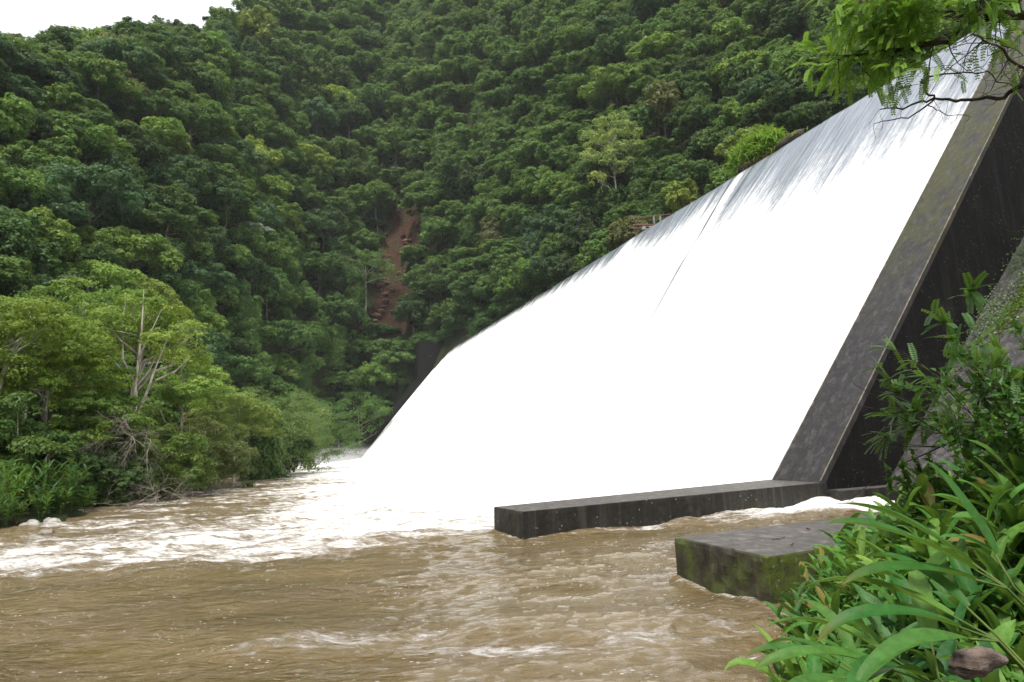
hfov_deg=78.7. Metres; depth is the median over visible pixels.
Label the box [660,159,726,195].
forest tree
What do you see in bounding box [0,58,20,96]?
forest tree
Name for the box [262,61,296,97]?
forest tree
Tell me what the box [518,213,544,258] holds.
forest tree
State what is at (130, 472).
riverside bush
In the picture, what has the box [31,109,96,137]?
forest tree
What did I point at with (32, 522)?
stone
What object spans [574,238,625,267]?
forest tree
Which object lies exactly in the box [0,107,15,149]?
forest tree
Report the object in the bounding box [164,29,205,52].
forest tree
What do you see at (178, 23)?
forest tree
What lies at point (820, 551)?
bank plant
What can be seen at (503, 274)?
forest tree
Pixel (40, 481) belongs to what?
bank plant
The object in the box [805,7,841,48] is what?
forest tree
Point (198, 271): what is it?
forest tree
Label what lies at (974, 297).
feathery shrub
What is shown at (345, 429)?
slender tree
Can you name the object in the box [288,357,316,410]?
forest tree
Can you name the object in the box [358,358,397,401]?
forest tree
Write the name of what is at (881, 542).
bank plant
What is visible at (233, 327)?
forest tree
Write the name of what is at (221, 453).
riverside bush
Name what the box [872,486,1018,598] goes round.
bank plant
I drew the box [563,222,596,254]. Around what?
forest tree
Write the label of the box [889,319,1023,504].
bank shrub
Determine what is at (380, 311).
landslide rock
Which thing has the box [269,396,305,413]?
forest tree
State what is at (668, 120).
forest tree
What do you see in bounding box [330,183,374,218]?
forest tree
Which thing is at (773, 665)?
bank plant
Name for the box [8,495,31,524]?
bank plant
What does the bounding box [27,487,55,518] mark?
bank plant
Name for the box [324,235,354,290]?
forest tree
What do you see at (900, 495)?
bank plant
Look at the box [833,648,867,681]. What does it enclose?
bank plant
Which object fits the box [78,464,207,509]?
dead branches
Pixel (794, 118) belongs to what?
forest tree
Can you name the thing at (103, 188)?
forest tree
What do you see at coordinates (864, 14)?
forest tree
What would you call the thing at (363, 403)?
slender tree
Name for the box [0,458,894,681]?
river water
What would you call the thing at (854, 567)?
bank plant
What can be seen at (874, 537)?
bank plant
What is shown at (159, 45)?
forest tree
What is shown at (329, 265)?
forest tree
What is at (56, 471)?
bank plant
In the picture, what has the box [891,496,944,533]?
bank plant
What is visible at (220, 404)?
forest tree
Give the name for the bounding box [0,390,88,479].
riverside bush
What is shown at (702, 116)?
forest tree
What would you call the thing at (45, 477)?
bank plant
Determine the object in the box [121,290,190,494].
bare tree
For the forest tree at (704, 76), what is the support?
on the hillside terrain
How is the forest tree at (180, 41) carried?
on the hillside terrain
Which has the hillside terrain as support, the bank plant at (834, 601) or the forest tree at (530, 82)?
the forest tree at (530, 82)
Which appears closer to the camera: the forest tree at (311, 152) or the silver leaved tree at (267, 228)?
the silver leaved tree at (267, 228)
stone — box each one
[19,519,40,525]
[39,528,55,534]
[43,517,60,522]
[97,520,107,524]
[948,646,1008,679]
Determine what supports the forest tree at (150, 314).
on the hillside terrain
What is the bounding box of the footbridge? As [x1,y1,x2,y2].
[631,214,670,229]
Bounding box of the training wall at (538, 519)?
[494,479,827,539]
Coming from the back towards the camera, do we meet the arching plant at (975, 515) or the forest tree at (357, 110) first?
the forest tree at (357, 110)
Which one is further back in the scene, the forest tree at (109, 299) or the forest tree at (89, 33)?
the forest tree at (89, 33)
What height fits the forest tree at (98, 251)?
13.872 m
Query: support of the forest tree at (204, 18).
on the hillside terrain
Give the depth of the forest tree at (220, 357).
117.37 m
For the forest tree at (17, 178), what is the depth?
99.10 m
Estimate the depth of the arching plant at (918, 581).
2.34 m
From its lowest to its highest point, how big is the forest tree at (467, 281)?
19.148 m
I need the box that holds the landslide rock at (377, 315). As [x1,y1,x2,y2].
[374,313,381,317]
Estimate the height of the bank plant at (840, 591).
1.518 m
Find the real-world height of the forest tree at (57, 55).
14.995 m
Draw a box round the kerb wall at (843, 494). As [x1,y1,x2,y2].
[828,485,902,502]
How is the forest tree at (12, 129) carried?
on the hillside terrain
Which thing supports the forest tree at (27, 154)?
on the hillside terrain
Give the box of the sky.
[0,0,239,39]
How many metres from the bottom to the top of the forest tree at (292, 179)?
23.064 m
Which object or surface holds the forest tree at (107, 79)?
on the hillside terrain
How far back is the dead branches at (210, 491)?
53.76 m
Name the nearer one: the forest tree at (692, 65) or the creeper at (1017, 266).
the creeper at (1017, 266)
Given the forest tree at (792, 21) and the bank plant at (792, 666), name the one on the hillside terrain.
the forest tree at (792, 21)
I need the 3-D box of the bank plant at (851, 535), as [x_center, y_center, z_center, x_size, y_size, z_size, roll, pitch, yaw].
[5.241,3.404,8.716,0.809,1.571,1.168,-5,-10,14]
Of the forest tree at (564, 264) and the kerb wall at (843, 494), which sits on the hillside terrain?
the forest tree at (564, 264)
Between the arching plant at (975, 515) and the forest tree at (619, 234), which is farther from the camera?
the forest tree at (619, 234)
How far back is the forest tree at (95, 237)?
111.28 m
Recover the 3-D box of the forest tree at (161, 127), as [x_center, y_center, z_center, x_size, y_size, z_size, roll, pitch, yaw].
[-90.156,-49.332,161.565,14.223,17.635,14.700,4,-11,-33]
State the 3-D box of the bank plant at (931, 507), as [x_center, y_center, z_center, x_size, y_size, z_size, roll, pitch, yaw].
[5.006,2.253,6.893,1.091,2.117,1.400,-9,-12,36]
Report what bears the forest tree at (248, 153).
on the hillside terrain
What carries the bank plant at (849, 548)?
on the riverbank ground
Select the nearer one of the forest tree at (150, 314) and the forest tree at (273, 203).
the forest tree at (150, 314)
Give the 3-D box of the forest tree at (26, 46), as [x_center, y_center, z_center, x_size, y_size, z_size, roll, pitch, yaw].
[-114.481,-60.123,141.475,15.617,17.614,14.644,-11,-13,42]
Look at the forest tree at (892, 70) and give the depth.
127.68 m
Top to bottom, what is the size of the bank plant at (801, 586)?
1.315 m
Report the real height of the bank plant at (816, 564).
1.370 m
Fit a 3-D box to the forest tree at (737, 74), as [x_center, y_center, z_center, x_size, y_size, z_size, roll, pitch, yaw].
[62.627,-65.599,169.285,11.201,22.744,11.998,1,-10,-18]
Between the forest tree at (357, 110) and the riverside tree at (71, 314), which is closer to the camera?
the riverside tree at (71, 314)
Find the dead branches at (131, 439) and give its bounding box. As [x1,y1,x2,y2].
[78,403,168,487]
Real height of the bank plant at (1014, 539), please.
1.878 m
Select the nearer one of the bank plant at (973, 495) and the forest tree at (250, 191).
the bank plant at (973, 495)
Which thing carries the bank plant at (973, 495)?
on the riverbank ground
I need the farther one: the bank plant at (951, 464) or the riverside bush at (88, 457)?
the riverside bush at (88, 457)
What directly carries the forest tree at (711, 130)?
on the hillside terrain
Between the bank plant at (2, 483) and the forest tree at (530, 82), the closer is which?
the bank plant at (2, 483)
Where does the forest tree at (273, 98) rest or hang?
on the hillside terrain
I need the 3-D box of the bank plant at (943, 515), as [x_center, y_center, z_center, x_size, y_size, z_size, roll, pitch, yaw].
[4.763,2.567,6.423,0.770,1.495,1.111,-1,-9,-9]
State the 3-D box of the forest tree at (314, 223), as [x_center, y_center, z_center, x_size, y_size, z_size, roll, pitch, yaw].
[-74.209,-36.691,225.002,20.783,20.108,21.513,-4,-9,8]
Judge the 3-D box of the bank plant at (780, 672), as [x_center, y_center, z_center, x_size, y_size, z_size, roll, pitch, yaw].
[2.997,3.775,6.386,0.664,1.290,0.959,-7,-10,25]
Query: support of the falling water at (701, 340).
on the spillway dam
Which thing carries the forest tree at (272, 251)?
on the hillside terrain
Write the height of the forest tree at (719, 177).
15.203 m
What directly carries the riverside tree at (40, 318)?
on the hillside terrain
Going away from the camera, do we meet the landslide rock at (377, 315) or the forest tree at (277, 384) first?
the forest tree at (277, 384)
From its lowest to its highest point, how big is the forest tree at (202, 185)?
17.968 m
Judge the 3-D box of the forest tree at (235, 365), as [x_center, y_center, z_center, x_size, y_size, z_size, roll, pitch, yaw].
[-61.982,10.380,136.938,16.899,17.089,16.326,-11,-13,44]
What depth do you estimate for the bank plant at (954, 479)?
7.41 m
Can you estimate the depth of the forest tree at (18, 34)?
175.25 m
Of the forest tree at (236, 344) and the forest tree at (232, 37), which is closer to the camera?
the forest tree at (236, 344)
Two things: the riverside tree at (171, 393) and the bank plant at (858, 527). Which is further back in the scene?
the riverside tree at (171, 393)
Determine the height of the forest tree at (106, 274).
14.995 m
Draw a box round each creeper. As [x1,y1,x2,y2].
[952,324,977,375]
[958,262,1019,353]
[989,230,1023,307]
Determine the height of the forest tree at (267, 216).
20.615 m
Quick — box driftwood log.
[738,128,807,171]
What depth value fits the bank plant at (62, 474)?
38.90 m
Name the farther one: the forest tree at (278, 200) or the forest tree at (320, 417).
the forest tree at (278, 200)
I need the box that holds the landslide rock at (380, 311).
[377,309,384,313]
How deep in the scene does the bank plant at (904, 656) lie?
5.13 m
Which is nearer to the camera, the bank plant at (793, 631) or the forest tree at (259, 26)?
the bank plant at (793, 631)
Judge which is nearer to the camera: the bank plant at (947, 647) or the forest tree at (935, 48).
the bank plant at (947, 647)
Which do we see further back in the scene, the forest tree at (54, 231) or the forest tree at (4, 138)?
the forest tree at (4, 138)
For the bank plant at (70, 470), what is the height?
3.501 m
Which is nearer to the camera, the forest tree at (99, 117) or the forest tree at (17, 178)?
the forest tree at (17, 178)
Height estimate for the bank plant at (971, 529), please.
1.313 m
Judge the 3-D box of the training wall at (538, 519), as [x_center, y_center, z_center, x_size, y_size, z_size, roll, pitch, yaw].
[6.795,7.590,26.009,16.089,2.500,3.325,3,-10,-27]
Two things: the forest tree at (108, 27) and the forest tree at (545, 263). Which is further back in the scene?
the forest tree at (108, 27)
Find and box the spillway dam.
[353,0,1023,492]
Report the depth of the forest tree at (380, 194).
261.06 m
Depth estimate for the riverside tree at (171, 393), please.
64.73 m
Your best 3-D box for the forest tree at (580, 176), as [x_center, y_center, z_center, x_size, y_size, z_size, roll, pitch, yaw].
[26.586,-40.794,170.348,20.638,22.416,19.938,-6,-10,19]
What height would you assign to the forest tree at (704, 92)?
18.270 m
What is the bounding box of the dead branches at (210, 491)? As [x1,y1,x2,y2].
[139,476,240,497]
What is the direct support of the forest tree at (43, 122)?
on the hillside terrain
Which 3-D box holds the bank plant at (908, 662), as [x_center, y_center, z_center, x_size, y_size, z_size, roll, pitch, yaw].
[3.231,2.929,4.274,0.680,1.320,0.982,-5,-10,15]
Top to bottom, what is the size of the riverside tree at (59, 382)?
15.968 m
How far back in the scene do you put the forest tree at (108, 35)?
184.71 m
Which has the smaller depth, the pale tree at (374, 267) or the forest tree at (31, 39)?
the forest tree at (31, 39)
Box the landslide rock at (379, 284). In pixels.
[375,282,383,286]
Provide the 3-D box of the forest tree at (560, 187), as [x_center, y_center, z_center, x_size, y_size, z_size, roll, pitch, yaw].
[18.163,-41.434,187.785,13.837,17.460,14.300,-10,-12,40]
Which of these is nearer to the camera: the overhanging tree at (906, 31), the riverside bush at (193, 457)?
the overhanging tree at (906, 31)
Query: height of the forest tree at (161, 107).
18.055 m
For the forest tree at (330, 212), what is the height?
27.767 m
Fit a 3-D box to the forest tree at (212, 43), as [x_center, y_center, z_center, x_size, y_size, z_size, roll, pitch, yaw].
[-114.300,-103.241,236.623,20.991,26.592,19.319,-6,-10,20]
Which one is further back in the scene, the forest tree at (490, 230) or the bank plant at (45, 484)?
the forest tree at (490, 230)
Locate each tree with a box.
[0,31,51,83]
[0,33,30,67]
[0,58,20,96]
[0,71,48,107]
[0,92,37,147]
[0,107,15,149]
[0,139,60,178]
[0,160,46,209]
[0,172,94,232]
[0,205,40,242]
[0,214,20,251]
[0,288,118,393]
[0,295,95,433]
[0,314,141,432]
[0,396,68,426]
[1,160,48,212]
[2,32,22,37]
[6,48,88,116]
[8,205,82,259]
[14,108,56,143]
[15,276,148,416]
[17,35,40,45]
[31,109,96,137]
[31,160,154,233]
[32,25,93,43]
[37,115,140,164]
[37,138,82,164]
[40,24,84,54]
[43,50,93,83]
[43,390,162,451]
[50,259,147,293]
[54,156,85,222]
[55,238,126,276]
[55,371,189,432]
[61,289,215,499]
[66,52,144,105]
[70,25,105,38]
[70,225,139,257]
[71,108,143,142]
[76,36,166,105]
[86,289,136,351]
[87,151,140,169]
[90,25,113,31]
[92,32,134,48]
[92,150,139,229]
[103,226,184,273]
[107,69,149,120]
[109,119,136,135]
[112,121,170,173]
[117,163,153,188]
[118,202,201,237]
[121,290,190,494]
[124,96,188,126]
[124,297,170,338]
[126,277,185,325]
[128,31,188,70]
[137,352,238,484]
[139,269,202,326]
[140,116,194,154]
[140,147,194,168]
[140,183,197,223]
[142,161,199,195]
[143,322,230,374]
[145,234,193,275]
[149,15,200,32]
[155,85,206,102]
[155,317,217,349]
[156,30,204,63]
[161,160,213,196]
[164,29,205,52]
[166,103,211,149]
[166,261,236,297]
[173,59,229,102]
[175,390,229,429]
[181,280,217,313]
[184,153,217,179]
[187,304,229,339]
[189,61,230,90]
[189,226,237,262]
[191,30,244,76]
[192,100,238,150]
[199,174,253,233]
[202,6,253,21]
[204,6,239,36]
[204,137,268,176]
[212,17,241,56]
[216,198,259,227]
[218,335,255,352]
[219,311,255,354]
[221,354,273,387]
[224,174,258,199]
[226,279,256,322]
[228,381,271,400]
[230,107,264,139]
[233,221,275,253]
[234,254,275,291]
[235,5,275,45]
[236,400,290,480]
[237,134,283,172]
[239,36,266,69]
[240,372,289,395]
[244,196,283,228]
[248,267,293,320]
[250,241,299,269]
[254,0,296,32]
[256,416,316,476]
[257,195,285,225]
[258,174,294,200]
[258,191,290,218]
[259,82,295,116]
[260,319,323,354]
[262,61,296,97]
[264,167,308,202]
[269,353,304,393]
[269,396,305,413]
[273,142,336,173]
[280,201,306,233]
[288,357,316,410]
[290,211,335,243]
[290,410,331,426]
[291,251,354,296]
[296,95,339,144]
[306,293,371,326]
[308,204,346,253]
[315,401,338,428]
[318,84,354,127]
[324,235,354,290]
[325,421,364,447]
[330,92,370,147]
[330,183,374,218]
[331,248,403,333]
[331,386,392,445]
[355,181,398,231]
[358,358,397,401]
[375,125,407,166]
[393,293,432,333]
[411,273,451,301]
[414,259,444,307]
[429,119,454,159]
[430,150,486,202]
[447,268,489,311]
[453,164,488,196]
[478,215,503,252]
[492,261,532,307]
[499,65,550,104]
[503,250,558,291]
[514,165,552,212]
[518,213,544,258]
[519,248,560,289]
[531,171,567,204]
[534,25,568,64]
[540,203,572,237]
[547,253,579,282]
[549,174,585,204]
[551,23,598,59]
[563,206,603,235]
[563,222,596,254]
[570,150,639,192]
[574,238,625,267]
[577,62,645,108]
[579,110,644,206]
[581,14,639,49]
[591,25,633,69]
[593,182,629,216]
[605,215,652,249]
[616,105,656,140]
[624,0,679,23]
[625,31,678,60]
[635,82,661,132]
[644,79,680,138]
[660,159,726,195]
[660,177,700,213]
[663,95,717,135]
[670,54,712,81]
[671,98,723,144]
[673,69,725,101]
[679,0,721,5]
[683,81,714,128]
[683,126,741,166]
[688,123,724,148]
[704,167,735,193]
[707,50,763,96]
[710,45,751,95]
[711,17,754,55]
[713,99,769,131]
[713,123,783,170]
[718,123,807,176]
[719,60,764,103]
[722,0,735,7]
[734,112,765,129]
[735,69,787,123]
[748,42,802,75]
[754,0,795,30]
[762,0,813,42]
[765,101,839,132]
[767,45,817,88]
[783,0,1023,142]
[797,84,873,129]
[800,38,850,78]
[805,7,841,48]
[828,40,888,88]
[845,0,888,43]
[847,57,925,99]
[901,17,958,56]
[918,45,947,59]
[935,0,988,27]
[951,5,1007,42]
[983,0,1020,6]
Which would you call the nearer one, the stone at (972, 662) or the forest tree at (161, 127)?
the stone at (972, 662)
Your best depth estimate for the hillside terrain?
223.58 m
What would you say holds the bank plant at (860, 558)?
on the riverbank ground
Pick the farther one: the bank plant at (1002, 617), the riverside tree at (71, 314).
the riverside tree at (71, 314)
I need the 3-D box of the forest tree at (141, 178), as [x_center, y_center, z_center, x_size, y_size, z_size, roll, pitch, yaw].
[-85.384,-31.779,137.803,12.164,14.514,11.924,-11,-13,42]
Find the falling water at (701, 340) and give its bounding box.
[361,2,1021,483]
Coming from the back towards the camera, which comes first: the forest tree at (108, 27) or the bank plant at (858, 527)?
the forest tree at (108, 27)
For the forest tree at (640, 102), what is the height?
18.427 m
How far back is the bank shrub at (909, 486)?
7.32 m
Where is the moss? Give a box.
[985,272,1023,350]
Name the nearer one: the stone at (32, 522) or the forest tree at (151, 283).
the stone at (32, 522)
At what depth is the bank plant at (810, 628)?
6.27 m
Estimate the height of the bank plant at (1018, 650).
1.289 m
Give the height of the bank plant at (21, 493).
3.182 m
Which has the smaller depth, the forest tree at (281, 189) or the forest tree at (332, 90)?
the forest tree at (281, 189)
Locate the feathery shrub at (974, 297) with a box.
[849,270,1023,500]
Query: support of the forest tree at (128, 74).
on the hillside terrain
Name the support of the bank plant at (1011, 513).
on the riverbank ground
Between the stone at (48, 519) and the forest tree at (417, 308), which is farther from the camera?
the forest tree at (417, 308)
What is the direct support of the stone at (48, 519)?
in the river water at (362, 570)
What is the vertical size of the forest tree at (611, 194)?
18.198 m
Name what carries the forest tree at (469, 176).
on the hillside terrain
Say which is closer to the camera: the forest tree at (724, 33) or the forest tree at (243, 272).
the forest tree at (243, 272)
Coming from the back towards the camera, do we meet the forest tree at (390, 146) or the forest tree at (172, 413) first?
the forest tree at (390, 146)
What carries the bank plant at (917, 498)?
on the riverbank ground
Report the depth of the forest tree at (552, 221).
177.89 m
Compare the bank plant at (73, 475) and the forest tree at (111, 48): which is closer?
the bank plant at (73, 475)
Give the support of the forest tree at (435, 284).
on the hillside terrain
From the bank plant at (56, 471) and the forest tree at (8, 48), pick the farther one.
the forest tree at (8, 48)
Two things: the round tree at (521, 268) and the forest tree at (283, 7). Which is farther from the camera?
the forest tree at (283, 7)
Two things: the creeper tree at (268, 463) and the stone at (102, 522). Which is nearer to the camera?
the stone at (102, 522)
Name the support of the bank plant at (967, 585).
on the riverbank ground
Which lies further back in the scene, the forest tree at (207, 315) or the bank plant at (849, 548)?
the forest tree at (207, 315)
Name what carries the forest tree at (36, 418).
on the hillside terrain
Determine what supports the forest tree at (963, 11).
on the hillside terrain
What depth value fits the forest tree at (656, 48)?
205.96 m
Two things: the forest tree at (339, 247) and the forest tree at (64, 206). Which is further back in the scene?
the forest tree at (339, 247)
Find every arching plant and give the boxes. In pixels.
[747,598,874,681]
[754,570,942,681]
[807,552,1023,681]
[826,460,1023,606]
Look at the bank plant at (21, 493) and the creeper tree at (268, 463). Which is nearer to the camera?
the bank plant at (21, 493)
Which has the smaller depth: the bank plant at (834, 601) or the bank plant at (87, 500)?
the bank plant at (834, 601)
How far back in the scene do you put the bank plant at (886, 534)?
7.81 m
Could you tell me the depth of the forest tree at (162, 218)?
135.94 m
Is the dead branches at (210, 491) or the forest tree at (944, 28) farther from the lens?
the forest tree at (944, 28)
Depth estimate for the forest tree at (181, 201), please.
141.18 m
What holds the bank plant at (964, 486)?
on the riverbank ground
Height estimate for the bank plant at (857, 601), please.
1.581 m
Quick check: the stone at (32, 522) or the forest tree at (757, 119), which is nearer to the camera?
the stone at (32, 522)
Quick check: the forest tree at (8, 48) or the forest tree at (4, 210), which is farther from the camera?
the forest tree at (8, 48)
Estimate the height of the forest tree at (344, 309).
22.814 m
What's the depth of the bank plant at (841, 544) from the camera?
9.41 m
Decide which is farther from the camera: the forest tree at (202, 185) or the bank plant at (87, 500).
the forest tree at (202, 185)
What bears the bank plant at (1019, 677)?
on the riverbank ground
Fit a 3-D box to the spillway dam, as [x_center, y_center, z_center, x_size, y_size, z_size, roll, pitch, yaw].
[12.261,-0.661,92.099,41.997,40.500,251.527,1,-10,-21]
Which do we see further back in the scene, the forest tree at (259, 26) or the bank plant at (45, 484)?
the forest tree at (259, 26)
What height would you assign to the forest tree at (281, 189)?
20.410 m
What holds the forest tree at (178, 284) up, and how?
on the hillside terrain
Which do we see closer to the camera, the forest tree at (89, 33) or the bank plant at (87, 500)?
the bank plant at (87, 500)
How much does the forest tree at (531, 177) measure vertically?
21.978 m
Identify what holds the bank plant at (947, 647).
on the riverbank ground
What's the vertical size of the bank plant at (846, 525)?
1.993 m
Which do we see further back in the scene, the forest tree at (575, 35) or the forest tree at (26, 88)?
the forest tree at (575, 35)
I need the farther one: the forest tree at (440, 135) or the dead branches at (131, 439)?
the forest tree at (440, 135)
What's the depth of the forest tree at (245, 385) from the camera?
140.52 m
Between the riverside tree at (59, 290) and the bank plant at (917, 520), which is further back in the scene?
the riverside tree at (59, 290)
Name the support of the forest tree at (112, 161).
on the hillside terrain
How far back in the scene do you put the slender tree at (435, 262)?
220.36 m
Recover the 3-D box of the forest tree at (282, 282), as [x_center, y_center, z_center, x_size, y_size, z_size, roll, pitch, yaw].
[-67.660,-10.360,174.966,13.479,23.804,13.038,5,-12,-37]
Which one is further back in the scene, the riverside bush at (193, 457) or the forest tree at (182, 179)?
the forest tree at (182, 179)
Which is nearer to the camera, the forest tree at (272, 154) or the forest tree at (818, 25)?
the forest tree at (818, 25)
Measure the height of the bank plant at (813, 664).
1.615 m
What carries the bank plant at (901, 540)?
on the riverbank ground
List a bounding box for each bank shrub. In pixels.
[883,419,1023,533]
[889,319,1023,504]
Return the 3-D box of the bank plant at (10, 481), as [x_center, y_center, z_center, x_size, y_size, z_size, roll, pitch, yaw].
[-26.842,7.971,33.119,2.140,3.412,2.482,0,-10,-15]
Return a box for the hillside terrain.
[0,0,1022,528]
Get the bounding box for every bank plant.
[0,451,31,506]
[0,455,27,472]
[0,459,54,510]
[0,461,30,516]
[0,462,17,506]
[0,487,9,519]
[0,489,20,524]
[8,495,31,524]
[24,462,68,498]
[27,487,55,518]
[28,470,54,501]
[30,479,68,508]
[31,456,67,494]
[33,468,75,508]
[42,458,95,510]
[43,457,82,495]
[51,482,73,512]
[63,484,80,509]
[71,483,100,511]
[724,621,890,681]
[750,623,836,681]
[760,644,788,681]
[761,601,814,649]
[767,635,823,679]
[775,566,862,661]
[780,613,830,638]
[786,581,820,613]
[788,614,883,664]
[793,548,838,607]
[798,623,871,673]
[801,577,853,626]
[803,533,843,587]
[804,562,845,599]
[806,553,839,586]
[809,604,882,635]
[810,528,912,631]
[815,566,862,640]
[816,585,931,673]
[817,548,873,597]
[818,513,879,557]
[831,532,871,570]
[831,540,865,598]
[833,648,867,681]
[837,532,893,585]
[842,526,882,542]
[845,558,896,599]
[848,561,936,635]
[848,582,1010,681]
[852,601,907,636]
[854,524,869,550]
[856,590,936,655]
[858,505,898,534]
[861,500,881,528]
[863,630,931,681]
[866,639,999,681]
[870,526,972,561]
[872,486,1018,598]
[872,532,1005,678]
[875,505,925,552]
[875,537,897,559]
[879,530,969,597]
[885,491,904,508]
[890,628,1023,681]
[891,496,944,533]
[893,466,961,502]
[894,511,970,560]
[897,464,979,513]
[900,654,1015,681]
[904,546,1019,643]
[908,448,985,552]
[908,603,1019,680]
[928,555,972,597]
[932,619,1018,681]
[933,479,1023,621]
[934,480,996,510]
[937,458,961,477]
[940,485,994,517]
[945,598,1023,649]
[960,517,976,534]
[965,449,1023,521]
[966,439,1023,564]
[969,535,1023,642]
[971,635,1023,678]
[980,628,1018,647]
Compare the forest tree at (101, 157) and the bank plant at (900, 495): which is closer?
the bank plant at (900, 495)
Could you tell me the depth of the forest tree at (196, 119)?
175.80 m
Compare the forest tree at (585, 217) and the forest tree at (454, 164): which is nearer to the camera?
the forest tree at (585, 217)
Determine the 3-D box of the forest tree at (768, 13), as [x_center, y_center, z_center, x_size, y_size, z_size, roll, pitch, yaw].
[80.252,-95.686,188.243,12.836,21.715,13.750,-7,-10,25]
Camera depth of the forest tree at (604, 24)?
231.58 m
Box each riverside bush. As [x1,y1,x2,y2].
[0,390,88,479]
[24,441,102,494]
[65,449,159,506]
[91,422,220,504]
[147,414,259,489]
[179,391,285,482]
[210,386,338,476]
[281,390,371,469]
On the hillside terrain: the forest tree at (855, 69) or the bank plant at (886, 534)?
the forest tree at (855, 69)
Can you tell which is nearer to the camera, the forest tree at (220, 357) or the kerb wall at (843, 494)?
the kerb wall at (843, 494)
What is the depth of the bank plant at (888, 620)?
5.67 m
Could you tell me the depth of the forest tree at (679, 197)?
143.91 m
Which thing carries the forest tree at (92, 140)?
on the hillside terrain
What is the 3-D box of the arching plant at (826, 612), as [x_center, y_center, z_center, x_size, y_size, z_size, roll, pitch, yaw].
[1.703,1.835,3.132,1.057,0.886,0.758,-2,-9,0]
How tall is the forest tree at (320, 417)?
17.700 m
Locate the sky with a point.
(25, 17)
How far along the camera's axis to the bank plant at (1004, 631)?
4.26 m
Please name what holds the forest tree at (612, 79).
on the hillside terrain
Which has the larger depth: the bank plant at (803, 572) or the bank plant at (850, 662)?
the bank plant at (803, 572)
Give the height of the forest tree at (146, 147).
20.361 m
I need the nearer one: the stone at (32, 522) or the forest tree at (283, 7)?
the stone at (32, 522)
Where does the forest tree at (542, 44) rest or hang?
on the hillside terrain
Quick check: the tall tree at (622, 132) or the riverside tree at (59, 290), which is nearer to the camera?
the riverside tree at (59, 290)
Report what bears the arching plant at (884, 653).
on the riverbank ground
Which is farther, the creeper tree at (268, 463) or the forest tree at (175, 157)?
the forest tree at (175, 157)
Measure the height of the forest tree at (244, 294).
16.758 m
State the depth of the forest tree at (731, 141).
141.23 m
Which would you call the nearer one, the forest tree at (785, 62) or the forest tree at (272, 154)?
the forest tree at (785, 62)
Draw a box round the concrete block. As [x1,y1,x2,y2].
[675,514,882,603]
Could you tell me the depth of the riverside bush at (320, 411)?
89.07 m
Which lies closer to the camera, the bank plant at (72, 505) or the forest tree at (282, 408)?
the bank plant at (72, 505)
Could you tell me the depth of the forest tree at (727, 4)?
220.42 m
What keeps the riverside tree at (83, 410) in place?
on the hillside terrain
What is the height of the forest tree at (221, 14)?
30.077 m
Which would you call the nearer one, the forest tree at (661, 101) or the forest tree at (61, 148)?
the forest tree at (61, 148)
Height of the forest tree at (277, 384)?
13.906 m
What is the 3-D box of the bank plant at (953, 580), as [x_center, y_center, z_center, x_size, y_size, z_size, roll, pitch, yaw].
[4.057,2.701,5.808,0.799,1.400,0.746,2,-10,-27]
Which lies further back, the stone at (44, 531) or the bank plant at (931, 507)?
the stone at (44, 531)
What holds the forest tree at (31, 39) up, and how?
on the hillside terrain
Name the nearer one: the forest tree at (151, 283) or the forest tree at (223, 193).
the forest tree at (151, 283)
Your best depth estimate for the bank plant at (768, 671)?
4.99 m
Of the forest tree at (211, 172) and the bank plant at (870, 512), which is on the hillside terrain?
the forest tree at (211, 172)
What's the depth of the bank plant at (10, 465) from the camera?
35.59 m
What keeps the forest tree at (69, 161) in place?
on the hillside terrain
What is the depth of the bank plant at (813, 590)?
9.13 m
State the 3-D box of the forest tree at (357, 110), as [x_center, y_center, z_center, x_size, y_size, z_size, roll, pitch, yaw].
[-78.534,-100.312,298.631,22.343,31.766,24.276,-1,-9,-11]
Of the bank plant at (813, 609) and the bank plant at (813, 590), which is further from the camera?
the bank plant at (813, 590)
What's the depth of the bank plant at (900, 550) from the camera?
6.65 m
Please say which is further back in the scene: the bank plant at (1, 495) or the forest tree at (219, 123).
the forest tree at (219, 123)
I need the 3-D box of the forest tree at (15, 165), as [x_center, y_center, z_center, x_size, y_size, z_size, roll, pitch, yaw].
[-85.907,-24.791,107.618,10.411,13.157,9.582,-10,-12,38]
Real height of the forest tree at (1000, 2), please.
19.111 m
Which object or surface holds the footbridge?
on the spillway dam
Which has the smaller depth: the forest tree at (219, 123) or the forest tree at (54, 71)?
the forest tree at (54, 71)
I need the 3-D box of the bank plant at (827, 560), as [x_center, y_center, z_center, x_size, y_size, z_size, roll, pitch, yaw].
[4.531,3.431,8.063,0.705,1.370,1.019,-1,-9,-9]
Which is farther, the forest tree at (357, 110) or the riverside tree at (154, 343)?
the forest tree at (357, 110)

